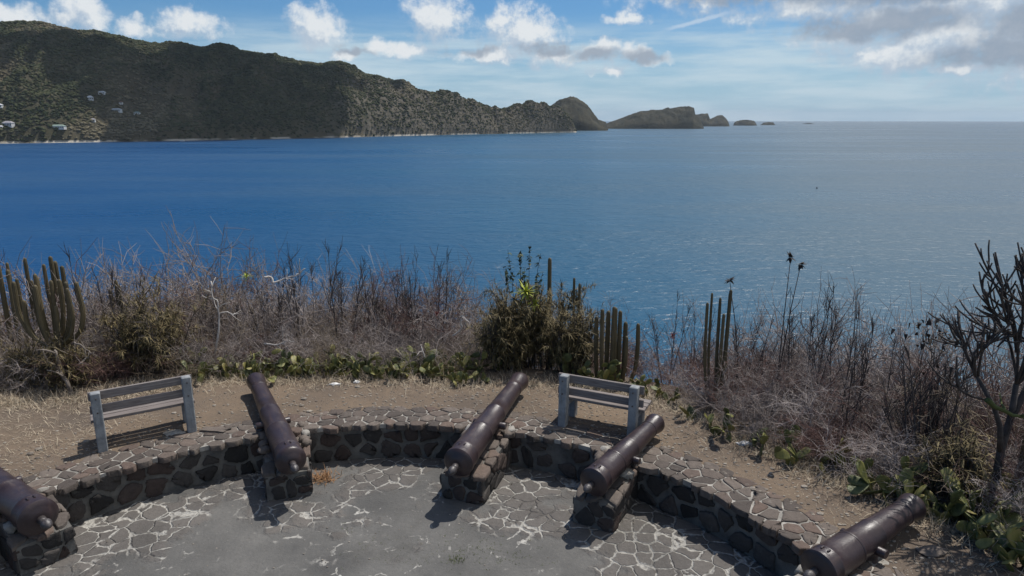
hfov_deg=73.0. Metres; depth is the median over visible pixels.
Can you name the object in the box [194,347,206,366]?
prickly pear
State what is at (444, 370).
prickly pear
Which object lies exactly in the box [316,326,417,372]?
bare bush
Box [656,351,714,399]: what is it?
bare bush
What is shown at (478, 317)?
bare bush
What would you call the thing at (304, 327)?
bare bush
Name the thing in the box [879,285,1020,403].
bare bush
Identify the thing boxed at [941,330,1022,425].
bare bush
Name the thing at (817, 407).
bare bush
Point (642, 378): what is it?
prickly pear
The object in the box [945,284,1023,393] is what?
bare bush
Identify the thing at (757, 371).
bare bush
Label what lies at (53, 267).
column cactus
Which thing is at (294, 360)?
prickly pear
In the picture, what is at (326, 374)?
prickly pear
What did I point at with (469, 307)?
bare bush
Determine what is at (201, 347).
bare bush
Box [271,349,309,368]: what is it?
prickly pear
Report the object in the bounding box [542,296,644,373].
bare bush
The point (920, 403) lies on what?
withered shrub
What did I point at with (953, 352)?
bare bush
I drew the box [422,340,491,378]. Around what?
bare bush
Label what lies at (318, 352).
bare bush
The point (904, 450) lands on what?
bare bush
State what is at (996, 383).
bare bush
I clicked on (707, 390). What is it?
bare bush
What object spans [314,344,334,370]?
prickly pear
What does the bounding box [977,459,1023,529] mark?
bare bush
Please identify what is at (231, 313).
dead branch
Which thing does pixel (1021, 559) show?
prickly pear
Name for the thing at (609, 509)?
stone plinth
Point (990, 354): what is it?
bare bush
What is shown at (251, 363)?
prickly pear
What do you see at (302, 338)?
bare bush
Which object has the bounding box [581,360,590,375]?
prickly pear
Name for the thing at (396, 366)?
prickly pear
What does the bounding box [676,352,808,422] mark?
bare bush
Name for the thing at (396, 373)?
prickly pear
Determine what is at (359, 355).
prickly pear
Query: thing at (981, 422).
bare bush
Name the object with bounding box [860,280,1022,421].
bare bush
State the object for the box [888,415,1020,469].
bare bush
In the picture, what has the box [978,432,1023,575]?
bare bush
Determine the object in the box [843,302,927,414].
bare sapling
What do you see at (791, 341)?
bare sapling
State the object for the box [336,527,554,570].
moss
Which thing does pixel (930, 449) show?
bare bush
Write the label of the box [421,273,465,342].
bare sapling
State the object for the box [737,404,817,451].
bare bush
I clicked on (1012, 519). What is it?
prickly pear
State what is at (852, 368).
bare sapling
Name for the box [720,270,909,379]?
bare bush
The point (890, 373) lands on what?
bare sapling
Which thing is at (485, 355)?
prickly pear
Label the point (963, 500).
prickly pear
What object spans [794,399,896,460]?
bare bush
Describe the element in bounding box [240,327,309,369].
bare bush
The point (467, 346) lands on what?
bare bush
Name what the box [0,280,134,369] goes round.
bare bush
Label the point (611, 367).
prickly pear
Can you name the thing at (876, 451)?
bare bush
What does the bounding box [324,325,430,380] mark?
bare bush
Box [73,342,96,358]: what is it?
dead branch
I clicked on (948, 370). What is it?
bare bush
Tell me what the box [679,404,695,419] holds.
prickly pear
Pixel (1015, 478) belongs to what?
bare bush
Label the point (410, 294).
bare sapling
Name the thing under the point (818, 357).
bare bush
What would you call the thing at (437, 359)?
prickly pear
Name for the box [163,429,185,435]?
stone slab
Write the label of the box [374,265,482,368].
bare bush
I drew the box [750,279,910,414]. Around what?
bare bush
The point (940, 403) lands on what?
bare sapling
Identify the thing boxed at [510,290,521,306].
bromeliad
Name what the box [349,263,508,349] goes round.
bare bush
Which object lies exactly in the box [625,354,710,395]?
bare bush
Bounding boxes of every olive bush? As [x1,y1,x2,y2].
[0,322,115,394]
[0,333,57,392]
[92,270,208,375]
[463,286,543,371]
[476,278,597,371]
[531,297,610,373]
[896,410,1018,506]
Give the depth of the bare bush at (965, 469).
8.17 m
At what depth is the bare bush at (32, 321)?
14.22 m
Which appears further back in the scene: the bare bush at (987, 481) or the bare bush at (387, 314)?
the bare bush at (387, 314)
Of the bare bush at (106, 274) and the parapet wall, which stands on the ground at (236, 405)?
the bare bush at (106, 274)
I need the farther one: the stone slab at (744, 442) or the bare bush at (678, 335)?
the bare bush at (678, 335)
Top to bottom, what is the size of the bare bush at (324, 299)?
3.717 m
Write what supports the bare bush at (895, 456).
on the ground at (236, 405)
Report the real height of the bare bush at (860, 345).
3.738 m
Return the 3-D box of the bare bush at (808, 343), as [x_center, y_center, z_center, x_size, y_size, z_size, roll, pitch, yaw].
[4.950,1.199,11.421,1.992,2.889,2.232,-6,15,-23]
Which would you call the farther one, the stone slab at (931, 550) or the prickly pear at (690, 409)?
the prickly pear at (690, 409)
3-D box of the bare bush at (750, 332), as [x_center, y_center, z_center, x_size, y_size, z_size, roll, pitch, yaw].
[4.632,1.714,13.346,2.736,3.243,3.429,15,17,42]
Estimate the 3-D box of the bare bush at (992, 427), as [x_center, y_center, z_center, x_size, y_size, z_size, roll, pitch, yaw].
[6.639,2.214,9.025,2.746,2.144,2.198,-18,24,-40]
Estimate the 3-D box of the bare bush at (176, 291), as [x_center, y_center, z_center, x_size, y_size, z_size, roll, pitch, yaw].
[-7.489,1.134,15.123,3.907,4.998,5.588,12,16,34]
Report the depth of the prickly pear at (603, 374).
11.97 m
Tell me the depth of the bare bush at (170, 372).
12.38 m
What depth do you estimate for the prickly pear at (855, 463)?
8.69 m
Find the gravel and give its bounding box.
[0,376,998,575]
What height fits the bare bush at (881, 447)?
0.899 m
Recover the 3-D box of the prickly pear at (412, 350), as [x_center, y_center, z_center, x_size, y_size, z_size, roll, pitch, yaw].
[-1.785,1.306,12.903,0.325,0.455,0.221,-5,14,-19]
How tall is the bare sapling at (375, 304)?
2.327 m
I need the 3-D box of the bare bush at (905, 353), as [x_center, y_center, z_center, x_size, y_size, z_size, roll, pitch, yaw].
[6.428,2.157,11.971,4.483,4.238,4.352,10,17,34]
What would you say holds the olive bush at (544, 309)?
on the ground at (236, 405)
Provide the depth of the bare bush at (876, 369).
10.05 m
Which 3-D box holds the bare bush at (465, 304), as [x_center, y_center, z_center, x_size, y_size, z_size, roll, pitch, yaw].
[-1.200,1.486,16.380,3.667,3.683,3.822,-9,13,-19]
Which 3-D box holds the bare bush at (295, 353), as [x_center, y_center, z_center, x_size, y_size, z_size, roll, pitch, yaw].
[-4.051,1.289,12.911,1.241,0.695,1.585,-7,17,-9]
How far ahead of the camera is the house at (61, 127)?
1566.69 m
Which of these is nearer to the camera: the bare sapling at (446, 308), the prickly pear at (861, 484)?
the prickly pear at (861, 484)
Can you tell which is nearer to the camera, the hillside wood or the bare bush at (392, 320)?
the bare bush at (392, 320)
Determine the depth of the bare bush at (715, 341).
12.78 m
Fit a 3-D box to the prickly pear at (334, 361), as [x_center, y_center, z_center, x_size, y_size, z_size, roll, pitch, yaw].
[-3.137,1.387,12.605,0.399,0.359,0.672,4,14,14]
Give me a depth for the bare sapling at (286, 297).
13.46 m
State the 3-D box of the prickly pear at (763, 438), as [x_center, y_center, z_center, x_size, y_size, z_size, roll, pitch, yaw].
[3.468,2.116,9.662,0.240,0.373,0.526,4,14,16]
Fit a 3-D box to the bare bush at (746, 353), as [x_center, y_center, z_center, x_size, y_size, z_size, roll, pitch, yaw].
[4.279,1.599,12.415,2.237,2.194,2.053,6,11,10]
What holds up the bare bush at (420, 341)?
on the ground at (236, 405)
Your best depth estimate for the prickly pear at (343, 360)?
12.78 m
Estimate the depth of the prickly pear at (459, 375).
12.12 m
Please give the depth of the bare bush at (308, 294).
15.80 m
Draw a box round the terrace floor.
[0,457,777,575]
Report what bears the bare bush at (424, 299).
on the ground at (236, 405)
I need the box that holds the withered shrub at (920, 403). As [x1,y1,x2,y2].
[874,305,986,477]
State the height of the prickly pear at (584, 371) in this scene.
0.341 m
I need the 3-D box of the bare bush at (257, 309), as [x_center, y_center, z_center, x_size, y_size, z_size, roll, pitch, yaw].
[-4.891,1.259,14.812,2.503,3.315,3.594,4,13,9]
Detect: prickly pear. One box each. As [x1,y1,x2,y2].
[175,346,198,370]
[179,348,194,374]
[181,360,211,377]
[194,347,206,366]
[197,358,211,383]
[206,358,231,377]
[217,355,237,370]
[222,362,239,378]
[231,358,255,370]
[239,351,259,373]
[239,353,254,379]
[247,364,269,373]
[260,357,290,373]
[262,360,285,376]
[263,358,292,371]
[264,369,283,382]
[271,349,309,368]
[286,355,315,378]
[286,358,316,377]
[286,362,303,377]
[296,363,310,376]
[297,356,312,371]
[309,362,320,375]
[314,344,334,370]
[323,350,342,373]
[323,359,344,377]
[324,357,345,376]
[327,353,356,372]
[334,352,345,361]
[339,360,364,377]
[345,348,366,362]
[351,355,365,369]
[352,363,380,378]
[357,347,402,367]
[360,352,387,374]
[366,365,385,378]
[367,363,400,378]
[379,359,394,378]
[385,351,403,371]
[392,349,408,372]
[392,367,411,377]
[393,357,415,374]
[398,361,416,377]
[406,345,419,368]
[417,343,438,365]
[417,353,434,374]
[419,355,456,378]
[421,350,446,366]
[424,361,448,377]
[432,362,444,379]
[440,372,467,386]
[450,355,470,373]
[455,352,472,370]
[455,352,479,371]
[455,371,478,383]
[462,351,489,373]
[476,363,489,382]
[557,352,571,373]
[571,363,587,376]
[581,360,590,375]
[582,366,593,377]
[594,369,609,379]
[601,359,622,382]
[606,368,626,379]
[630,382,647,394]
[632,378,651,386]
[640,375,659,390]
[650,386,661,399]
[655,388,680,404]
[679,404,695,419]
[704,413,713,428]
[710,407,733,435]
[722,423,734,441]
[751,428,768,455]
[769,427,784,443]
[774,429,809,465]
[791,425,805,459]
[819,454,844,473]
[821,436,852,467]
[838,456,848,474]
[847,456,928,505]
[848,456,915,497]
[896,479,944,524]
[905,473,944,518]
[914,485,967,520]
[940,467,998,521]
[943,475,982,539]
[943,502,951,523]
[963,509,1023,570]
[964,511,985,531]
[965,473,1023,519]
[975,534,1008,553]
[985,492,1023,533]
[996,527,1023,563]
[998,517,1023,571]
[1005,531,1023,566]
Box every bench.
[87,374,196,452]
[558,372,651,434]
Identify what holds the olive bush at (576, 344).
on the ground at (236, 405)
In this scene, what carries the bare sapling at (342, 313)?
on the ground at (236, 405)
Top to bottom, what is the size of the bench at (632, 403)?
0.924 m
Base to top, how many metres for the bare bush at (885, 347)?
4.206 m
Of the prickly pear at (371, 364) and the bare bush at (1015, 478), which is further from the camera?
the prickly pear at (371, 364)
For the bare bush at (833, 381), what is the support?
on the ground at (236, 405)
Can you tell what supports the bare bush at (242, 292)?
on the ground at (236, 405)
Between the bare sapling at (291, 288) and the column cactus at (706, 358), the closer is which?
the column cactus at (706, 358)
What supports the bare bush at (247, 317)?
on the ground at (236, 405)
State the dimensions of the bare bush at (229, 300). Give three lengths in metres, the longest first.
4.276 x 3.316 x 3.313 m
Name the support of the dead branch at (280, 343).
on the bare bush at (299, 345)
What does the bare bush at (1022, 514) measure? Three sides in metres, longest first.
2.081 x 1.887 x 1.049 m
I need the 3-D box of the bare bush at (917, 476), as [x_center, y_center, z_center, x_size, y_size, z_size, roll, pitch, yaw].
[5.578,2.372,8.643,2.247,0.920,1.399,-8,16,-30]
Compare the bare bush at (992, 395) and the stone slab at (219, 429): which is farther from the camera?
the stone slab at (219, 429)
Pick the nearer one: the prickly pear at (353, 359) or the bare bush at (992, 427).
the bare bush at (992, 427)
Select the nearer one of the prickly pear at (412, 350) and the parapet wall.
the parapet wall
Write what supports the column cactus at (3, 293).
on the ground at (236, 405)
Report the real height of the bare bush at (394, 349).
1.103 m
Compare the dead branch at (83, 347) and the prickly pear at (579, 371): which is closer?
the dead branch at (83, 347)
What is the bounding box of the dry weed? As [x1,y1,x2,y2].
[312,462,342,486]
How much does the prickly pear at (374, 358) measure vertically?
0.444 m
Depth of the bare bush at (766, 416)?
10.13 m
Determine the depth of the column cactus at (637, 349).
12.30 m
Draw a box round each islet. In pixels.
[734,120,756,125]
[761,122,774,124]
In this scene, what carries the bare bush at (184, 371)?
on the ground at (236, 405)
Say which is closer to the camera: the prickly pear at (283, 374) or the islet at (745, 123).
the prickly pear at (283, 374)
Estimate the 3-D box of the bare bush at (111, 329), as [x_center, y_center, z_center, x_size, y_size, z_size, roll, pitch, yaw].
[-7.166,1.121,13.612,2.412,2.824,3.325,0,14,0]
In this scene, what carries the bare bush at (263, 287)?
on the ground at (236, 405)
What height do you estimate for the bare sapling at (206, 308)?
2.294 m
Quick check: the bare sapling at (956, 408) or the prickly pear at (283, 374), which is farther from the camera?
the prickly pear at (283, 374)
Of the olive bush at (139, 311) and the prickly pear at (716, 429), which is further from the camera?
the olive bush at (139, 311)
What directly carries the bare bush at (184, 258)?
on the ground at (236, 405)
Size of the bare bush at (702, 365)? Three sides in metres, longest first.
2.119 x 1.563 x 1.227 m
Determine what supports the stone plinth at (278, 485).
on the terrace floor
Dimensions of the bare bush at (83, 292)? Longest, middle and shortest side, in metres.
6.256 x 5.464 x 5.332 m
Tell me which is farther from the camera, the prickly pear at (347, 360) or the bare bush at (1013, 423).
the prickly pear at (347, 360)
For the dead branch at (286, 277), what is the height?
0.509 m
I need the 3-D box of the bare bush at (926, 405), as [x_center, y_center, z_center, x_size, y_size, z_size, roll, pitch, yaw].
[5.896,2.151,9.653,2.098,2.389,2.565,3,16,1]
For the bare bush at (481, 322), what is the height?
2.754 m
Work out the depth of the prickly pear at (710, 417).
10.37 m
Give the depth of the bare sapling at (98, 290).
13.34 m
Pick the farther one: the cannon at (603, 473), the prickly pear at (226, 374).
the prickly pear at (226, 374)
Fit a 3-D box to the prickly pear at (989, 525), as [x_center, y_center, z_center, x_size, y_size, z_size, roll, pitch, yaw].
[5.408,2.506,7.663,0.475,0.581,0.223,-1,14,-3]
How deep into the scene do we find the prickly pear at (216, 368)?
12.40 m
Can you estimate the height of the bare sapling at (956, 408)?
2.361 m
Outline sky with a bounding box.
[0,0,1023,120]
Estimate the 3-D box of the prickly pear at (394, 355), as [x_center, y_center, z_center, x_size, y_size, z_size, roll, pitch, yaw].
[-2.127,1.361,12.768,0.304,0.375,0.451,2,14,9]
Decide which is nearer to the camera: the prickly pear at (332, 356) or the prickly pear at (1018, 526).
the prickly pear at (1018, 526)
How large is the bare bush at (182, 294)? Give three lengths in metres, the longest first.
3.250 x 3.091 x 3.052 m
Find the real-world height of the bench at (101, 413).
0.974 m
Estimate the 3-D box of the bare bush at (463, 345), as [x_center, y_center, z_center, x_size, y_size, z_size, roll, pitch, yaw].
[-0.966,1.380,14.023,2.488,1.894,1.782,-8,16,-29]
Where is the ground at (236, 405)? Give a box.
[0,368,1023,575]
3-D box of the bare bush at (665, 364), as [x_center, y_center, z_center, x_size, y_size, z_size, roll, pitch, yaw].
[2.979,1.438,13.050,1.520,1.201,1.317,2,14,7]
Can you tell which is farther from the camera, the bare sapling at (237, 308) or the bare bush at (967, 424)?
the bare sapling at (237, 308)
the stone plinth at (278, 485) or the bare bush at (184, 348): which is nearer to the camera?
the stone plinth at (278, 485)
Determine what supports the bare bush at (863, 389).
on the ground at (236, 405)
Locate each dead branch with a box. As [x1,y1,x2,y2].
[36,349,72,394]
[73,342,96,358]
[78,341,93,364]
[200,277,226,357]
[220,310,240,320]
[264,259,304,282]
[264,327,293,353]
[452,311,469,335]
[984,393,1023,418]
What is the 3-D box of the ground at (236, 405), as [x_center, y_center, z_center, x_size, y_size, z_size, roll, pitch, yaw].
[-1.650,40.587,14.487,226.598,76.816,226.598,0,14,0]
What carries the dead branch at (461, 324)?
attached to the bare bush at (449, 317)
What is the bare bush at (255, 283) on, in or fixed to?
on the ground at (236, 405)
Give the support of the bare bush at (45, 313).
on the ground at (236, 405)
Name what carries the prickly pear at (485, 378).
on the ground at (236, 405)
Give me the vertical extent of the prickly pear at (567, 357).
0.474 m
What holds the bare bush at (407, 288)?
on the ground at (236, 405)
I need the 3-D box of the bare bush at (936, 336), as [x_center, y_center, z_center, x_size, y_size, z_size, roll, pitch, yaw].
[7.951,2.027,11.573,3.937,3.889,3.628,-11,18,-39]
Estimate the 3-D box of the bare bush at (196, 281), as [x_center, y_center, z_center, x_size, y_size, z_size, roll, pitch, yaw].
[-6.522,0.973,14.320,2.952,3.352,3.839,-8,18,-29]
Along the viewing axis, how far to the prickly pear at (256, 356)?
12.57 m
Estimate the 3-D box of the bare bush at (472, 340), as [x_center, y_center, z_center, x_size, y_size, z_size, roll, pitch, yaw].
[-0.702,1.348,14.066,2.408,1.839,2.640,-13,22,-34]
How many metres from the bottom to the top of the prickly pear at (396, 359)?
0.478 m
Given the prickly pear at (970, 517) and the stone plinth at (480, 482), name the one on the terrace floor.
the stone plinth at (480, 482)
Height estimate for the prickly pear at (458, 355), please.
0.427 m
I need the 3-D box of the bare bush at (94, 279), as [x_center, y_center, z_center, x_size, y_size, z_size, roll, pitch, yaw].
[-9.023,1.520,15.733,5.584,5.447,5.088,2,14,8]
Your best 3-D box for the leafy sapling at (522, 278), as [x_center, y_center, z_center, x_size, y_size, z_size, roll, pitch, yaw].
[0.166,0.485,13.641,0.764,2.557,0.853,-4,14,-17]
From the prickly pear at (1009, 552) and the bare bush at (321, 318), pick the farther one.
the bare bush at (321, 318)
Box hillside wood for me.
[0,20,576,141]
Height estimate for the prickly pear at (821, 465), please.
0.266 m
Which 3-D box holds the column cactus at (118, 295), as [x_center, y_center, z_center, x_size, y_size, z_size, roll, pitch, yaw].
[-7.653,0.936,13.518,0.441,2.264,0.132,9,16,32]
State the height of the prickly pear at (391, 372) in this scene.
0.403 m
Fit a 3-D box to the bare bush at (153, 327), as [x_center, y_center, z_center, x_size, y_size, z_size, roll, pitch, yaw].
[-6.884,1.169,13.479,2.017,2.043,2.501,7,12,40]
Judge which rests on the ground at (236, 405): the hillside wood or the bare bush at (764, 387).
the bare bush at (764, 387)
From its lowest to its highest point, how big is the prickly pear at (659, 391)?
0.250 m
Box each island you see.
[552,96,607,130]
[606,106,703,128]
[696,113,728,125]
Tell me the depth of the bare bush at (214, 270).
16.14 m
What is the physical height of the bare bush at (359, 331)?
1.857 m
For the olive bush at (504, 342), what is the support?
on the ground at (236, 405)
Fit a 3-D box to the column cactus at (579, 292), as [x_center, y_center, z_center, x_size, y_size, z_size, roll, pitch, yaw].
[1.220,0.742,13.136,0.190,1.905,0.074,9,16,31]
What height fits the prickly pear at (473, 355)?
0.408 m
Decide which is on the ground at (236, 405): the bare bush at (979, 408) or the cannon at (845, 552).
the bare bush at (979, 408)
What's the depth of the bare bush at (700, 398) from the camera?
11.13 m
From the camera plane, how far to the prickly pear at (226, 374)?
12.33 m
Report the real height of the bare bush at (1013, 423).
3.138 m
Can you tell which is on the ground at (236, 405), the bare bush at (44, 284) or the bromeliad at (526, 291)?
the bare bush at (44, 284)
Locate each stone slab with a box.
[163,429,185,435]
[200,426,230,432]
[735,440,750,445]
[917,545,946,556]
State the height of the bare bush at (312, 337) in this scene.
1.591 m
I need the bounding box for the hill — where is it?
[0,21,575,143]
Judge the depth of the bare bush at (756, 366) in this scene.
11.37 m
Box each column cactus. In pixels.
[0,258,43,352]
[11,274,85,357]
[42,256,74,332]
[108,280,132,373]
[547,258,551,368]
[572,278,580,327]
[594,306,627,380]
[629,323,639,380]
[703,290,731,405]
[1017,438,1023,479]
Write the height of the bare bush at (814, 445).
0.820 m
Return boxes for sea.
[0,121,1023,403]
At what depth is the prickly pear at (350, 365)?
12.37 m
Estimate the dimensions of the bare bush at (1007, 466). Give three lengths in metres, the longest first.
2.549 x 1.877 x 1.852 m
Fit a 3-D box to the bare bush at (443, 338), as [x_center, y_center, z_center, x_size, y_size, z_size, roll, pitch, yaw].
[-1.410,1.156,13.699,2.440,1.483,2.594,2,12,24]
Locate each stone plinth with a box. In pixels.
[0,487,77,575]
[257,421,312,500]
[439,425,515,504]
[573,446,642,532]
[786,564,861,575]
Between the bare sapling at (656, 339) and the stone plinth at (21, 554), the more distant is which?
the bare sapling at (656, 339)
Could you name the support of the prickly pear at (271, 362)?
on the ground at (236, 405)
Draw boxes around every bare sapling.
[64,245,138,356]
[79,261,145,340]
[151,266,190,330]
[192,274,222,344]
[198,288,240,353]
[239,270,287,356]
[255,236,342,359]
[270,250,306,337]
[321,238,376,341]
[328,259,373,337]
[355,266,413,363]
[378,246,424,348]
[387,268,423,346]
[389,248,456,350]
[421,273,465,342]
[640,291,694,382]
[681,306,717,388]
[728,314,777,381]
[748,285,833,410]
[793,284,848,416]
[799,275,882,432]
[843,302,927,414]
[867,322,952,466]
[879,338,973,447]
[924,337,981,453]
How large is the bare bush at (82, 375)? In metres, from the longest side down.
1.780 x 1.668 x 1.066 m
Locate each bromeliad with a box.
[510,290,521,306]
[514,279,536,305]
[529,297,539,311]
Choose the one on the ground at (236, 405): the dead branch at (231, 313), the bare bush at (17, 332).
the bare bush at (17, 332)
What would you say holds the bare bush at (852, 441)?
on the ground at (236, 405)
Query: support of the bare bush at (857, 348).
on the ground at (236, 405)
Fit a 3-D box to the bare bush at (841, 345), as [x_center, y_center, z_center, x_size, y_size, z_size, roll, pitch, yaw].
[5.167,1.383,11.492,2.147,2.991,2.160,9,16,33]
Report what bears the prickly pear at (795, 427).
on the ground at (236, 405)
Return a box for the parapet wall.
[0,406,905,575]
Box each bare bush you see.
[0,237,148,338]
[0,238,229,381]
[0,239,193,341]
[0,250,165,389]
[0,251,189,348]
[0,258,155,380]
[0,263,94,388]
[0,266,98,353]
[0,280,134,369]
[0,296,76,390]
[0,325,51,389]
[0,338,49,391]
[0,341,40,393]
[0,350,79,397]
[1,287,95,350]
[3,208,259,370]
[3,241,191,327]
[7,273,188,383]
[11,308,183,377]
[13,257,227,359]
[16,231,272,370]
[20,341,136,389]
[21,280,162,380]
[21,350,123,388]
[23,245,224,382]
[32,219,279,344]
[75,256,215,375]
[75,267,211,381]
[87,298,214,376]
[87,338,170,379]
[99,270,347,373]
[104,299,224,380]
[123,324,214,387]
[125,252,260,371]
[132,315,270,379]
[154,318,255,378]
[157,256,278,352]
[160,285,268,376]
[161,244,298,334]
[176,237,312,365]
[185,233,334,354]
[188,317,273,372]
[189,274,309,360]
[197,252,388,360]
[205,304,310,369]
[220,285,325,365]
[221,264,307,359]
[227,249,350,356]
[227,286,360,358]
[228,248,413,326]
[240,307,409,371]
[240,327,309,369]
[247,295,345,371]
[252,246,429,345]
[259,313,359,363]
[261,337,324,378]
[269,248,435,356]
[269,285,372,359]
[274,274,374,334]
[295,267,430,356]
[298,311,392,362]
[301,317,394,376]
[303,299,420,360]
[315,262,443,355]
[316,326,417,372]
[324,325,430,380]
[327,322,474,376]
[334,247,468,334]
[335,278,473,360]
[336,254,483,354]
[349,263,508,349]
[352,313,452,364]
[368,307,483,372]
[369,244,486,363]
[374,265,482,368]
[389,314,497,371]
[398,280,500,363]
[409,315,488,366]
[413,268,491,366]
[418,274,489,368]
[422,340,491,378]
[425,320,507,368]
[434,264,558,368]
[449,341,508,379]
[504,291,566,368]
[532,279,610,369]
[533,288,649,370]
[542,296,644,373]
[582,319,660,376]
[593,354,646,376]
[598,348,661,378]
[599,313,664,380]
[621,342,684,383]
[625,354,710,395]
[628,290,730,383]
[639,334,694,384]
[644,321,714,392]
[645,330,736,389]
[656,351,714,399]
[659,309,725,385]
[661,364,727,396]
[671,343,758,399]
[671,345,871,450]
[671,352,840,427]
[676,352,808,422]
[677,371,721,401]
[677,386,733,411]
[683,289,815,419]
[691,324,803,414]
[692,308,761,386]
[694,331,810,412]
[696,346,777,410]
[710,293,871,406]
[710,314,805,401]
[712,337,877,422]
[712,395,753,424]
[717,356,813,420]
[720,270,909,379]
[724,324,825,420]
[727,351,823,426]
[732,300,892,390]
[736,399,808,438]
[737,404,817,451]
[738,364,891,454]
[747,279,992,434]
[747,333,877,377]
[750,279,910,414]
[753,326,908,437]
[753,333,879,431]
[755,295,894,429]
[760,363,931,479]
[768,290,1002,429]
[768,353,976,451]
[768,401,872,463]
[770,294,971,429]
[771,280,903,406]
[786,311,943,406]
[786,331,940,459]
[790,399,933,461]
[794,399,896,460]
[795,307,945,405]
[796,402,888,463]
[802,414,879,476]
[806,315,1004,459]
[809,408,937,483]
[809,419,1016,503]
[814,300,1023,471]
[820,313,1023,453]
[830,391,1023,523]
[835,326,1022,459]
[838,415,935,477]
[840,320,997,433]
[841,294,1023,418]
[855,276,1023,439]
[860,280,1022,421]
[864,425,940,488]
[867,406,1018,500]
[869,310,1001,396]
[869,354,1017,465]
[869,431,992,503]
[871,334,1023,498]
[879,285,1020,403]
[884,282,1020,420]
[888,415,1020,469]
[894,300,1023,445]
[898,328,1011,418]
[902,437,1023,531]
[921,389,1023,473]
[925,386,1023,470]
[926,434,1023,532]
[932,385,1014,452]
[934,363,1021,462]
[939,385,1008,449]
[940,443,1023,507]
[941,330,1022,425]
[942,372,1023,504]
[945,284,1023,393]
[947,333,1023,470]
[948,439,1023,546]
[957,367,1020,431]
[970,353,1017,422]
[974,349,1022,414]
[974,351,1023,471]
[977,443,1023,555]
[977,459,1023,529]
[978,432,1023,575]
[986,423,1023,471]
[992,444,1023,506]
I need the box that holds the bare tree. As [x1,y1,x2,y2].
[927,240,1023,509]
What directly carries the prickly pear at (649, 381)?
on the ground at (236, 405)
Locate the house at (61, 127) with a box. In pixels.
[52,124,66,129]
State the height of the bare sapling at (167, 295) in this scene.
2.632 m
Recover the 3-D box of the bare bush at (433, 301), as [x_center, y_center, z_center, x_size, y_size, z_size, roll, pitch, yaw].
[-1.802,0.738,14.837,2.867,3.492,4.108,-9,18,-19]
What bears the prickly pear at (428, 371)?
on the ground at (236, 405)
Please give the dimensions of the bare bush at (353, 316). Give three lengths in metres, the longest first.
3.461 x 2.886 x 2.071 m
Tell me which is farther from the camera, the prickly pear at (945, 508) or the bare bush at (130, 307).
the bare bush at (130, 307)
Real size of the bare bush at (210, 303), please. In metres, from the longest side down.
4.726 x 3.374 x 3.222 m
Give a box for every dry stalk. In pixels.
[724,276,738,387]
[772,252,806,390]
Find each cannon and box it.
[0,467,58,535]
[246,372,306,474]
[444,372,527,475]
[580,414,664,496]
[800,493,925,575]
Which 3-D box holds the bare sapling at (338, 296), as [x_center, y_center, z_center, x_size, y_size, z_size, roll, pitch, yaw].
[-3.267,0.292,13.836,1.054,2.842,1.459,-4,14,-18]
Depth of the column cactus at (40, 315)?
11.97 m
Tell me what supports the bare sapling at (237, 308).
on the ground at (236, 405)
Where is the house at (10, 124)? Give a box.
[2,121,14,127]
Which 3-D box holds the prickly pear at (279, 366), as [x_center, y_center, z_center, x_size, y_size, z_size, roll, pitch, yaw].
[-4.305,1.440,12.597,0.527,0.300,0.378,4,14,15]
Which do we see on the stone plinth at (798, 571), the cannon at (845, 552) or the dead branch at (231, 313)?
the cannon at (845, 552)
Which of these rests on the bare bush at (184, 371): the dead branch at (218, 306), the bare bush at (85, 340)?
the dead branch at (218, 306)
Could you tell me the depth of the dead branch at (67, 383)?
11.57 m
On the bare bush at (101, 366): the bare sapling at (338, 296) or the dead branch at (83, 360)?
the dead branch at (83, 360)
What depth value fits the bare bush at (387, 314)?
13.62 m
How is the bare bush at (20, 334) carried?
on the ground at (236, 405)
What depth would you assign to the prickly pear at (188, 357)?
12.77 m
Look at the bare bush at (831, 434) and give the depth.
9.64 m
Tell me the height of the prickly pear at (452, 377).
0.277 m
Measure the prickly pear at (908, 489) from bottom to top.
0.394 m
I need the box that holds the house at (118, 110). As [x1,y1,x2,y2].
[112,108,122,112]
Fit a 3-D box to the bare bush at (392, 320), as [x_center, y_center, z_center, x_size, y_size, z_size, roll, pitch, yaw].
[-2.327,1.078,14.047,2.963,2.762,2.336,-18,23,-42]
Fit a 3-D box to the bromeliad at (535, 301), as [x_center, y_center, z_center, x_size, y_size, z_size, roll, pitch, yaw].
[0.401,0.278,12.709,0.304,0.444,0.444,0,14,0]
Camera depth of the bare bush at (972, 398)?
9.49 m
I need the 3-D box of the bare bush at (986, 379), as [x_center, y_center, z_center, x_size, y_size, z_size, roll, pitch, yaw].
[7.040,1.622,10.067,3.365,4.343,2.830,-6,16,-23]
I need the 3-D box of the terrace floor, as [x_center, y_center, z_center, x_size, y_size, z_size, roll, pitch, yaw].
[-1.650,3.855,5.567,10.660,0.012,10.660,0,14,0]
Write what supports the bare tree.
on the ground at (236, 405)
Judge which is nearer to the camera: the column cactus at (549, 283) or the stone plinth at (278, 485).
the stone plinth at (278, 485)
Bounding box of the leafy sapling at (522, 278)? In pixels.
[503,246,543,367]
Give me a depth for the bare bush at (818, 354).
12.29 m

